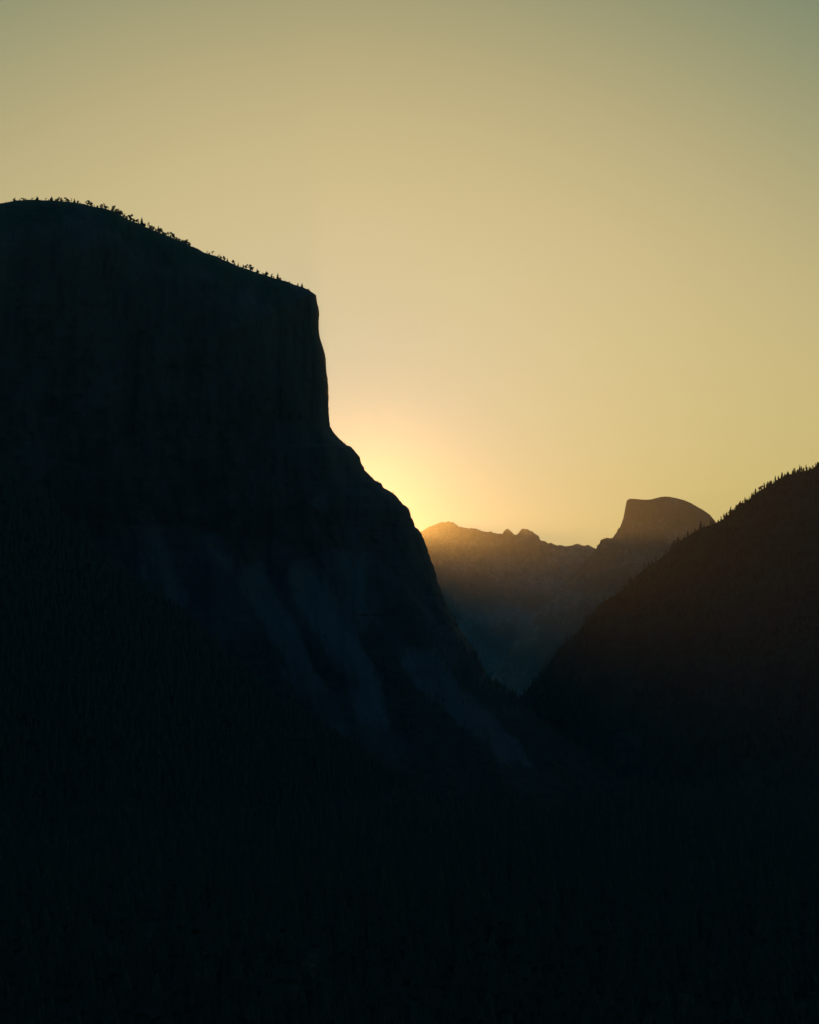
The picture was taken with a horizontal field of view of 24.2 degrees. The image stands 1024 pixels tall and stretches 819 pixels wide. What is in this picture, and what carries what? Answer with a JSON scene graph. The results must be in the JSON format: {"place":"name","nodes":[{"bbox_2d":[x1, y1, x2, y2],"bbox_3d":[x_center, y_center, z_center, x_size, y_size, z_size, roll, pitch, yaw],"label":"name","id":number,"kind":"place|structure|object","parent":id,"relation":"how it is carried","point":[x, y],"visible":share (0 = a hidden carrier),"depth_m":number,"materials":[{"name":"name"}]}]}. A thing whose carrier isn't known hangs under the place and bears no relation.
{"place":"outdoors","nodes":[
{"label":"outdoors","id":0,"kind":"place"},
{"bbox_2d":[0,474,401,824],"bbox_3d":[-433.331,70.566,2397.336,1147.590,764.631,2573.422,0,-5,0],"label":"wooded hill","id":1,"kind":"structure","parent":0,"point":[170,801],"depth_m":2372.53,"materials":[{"name":"green plant"}]},
{"bbox_2d":[0,459,424,838],"bbox_3d":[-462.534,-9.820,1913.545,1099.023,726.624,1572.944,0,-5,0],"label":"forest","id":2,"kind":"object","parent":1,"relation":"on","point":[278,733],"visible":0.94,"depth_m":2429.62,"materials":[{"name":"green plant"}]},
{"bbox_2d":[0,200,630,846],"bbox_3d":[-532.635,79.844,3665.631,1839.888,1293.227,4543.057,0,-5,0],"label":"cliff","id":3,"kind":"structure","parent":0,"point":[164,412],"depth_m":3288.79,"materials":[{"name":"stone"}]},
{"bbox_2d":[0,805,818,1023],"bbox_3d":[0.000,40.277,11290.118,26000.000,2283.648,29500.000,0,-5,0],"label":"ground","id":4,"kind":"structure","parent":0,"point":[312,953],"depth_m":1222.29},
{"bbox_2d":[0,550,641,843],"bbox_3d":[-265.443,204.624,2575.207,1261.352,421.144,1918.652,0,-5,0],"label":"forest","id":5,"kind":"object","parent":4,"relation":"on","point":[550,730],"visible":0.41,"depth_m":2912.46,"materials":[{"name":"green plant"}]},
{"bbox_2d":[0,0,818,548],"label":"sky","id":6,"kind":"structure","parent":0,"point":[559,259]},
{"bbox_2d":[420,521,595,677],"bbox_3d":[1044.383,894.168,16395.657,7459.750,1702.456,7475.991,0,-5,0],"label":"mountain","id":7,"kind":"structure","parent":0,"point":[498,590],"depth_m":16004.56,"materials":[{"name":"grey stone"}]},
{"bbox_2d":[491,496,715,697],"bbox_3d":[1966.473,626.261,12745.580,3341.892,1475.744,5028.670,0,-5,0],"label":"granite dome","id":8,"kind":"structure","parent":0,"point":[650,529],"depth_m":12652.46,"materials":[{"name":"grey stone"}]},
{"bbox_2d":[520,468,818,792],"bbox_3d":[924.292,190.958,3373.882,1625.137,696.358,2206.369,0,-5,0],"label":"wooded ridge","id":9,"kind":"structure","parent":0,"point":[642,633],"depth_m":3261.46,"materials":[{"name":"green plant"}]},
{"bbox_2d":[518,463,818,794],"bbox_3d":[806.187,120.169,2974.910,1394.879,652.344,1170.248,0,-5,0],"label":"forest","id":10,"kind":"object","parent":9,"relation":"on","point":[726,623],"visible":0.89,"depth_m":3249.19,"materials":[{"name":"green plant"}]}
]}

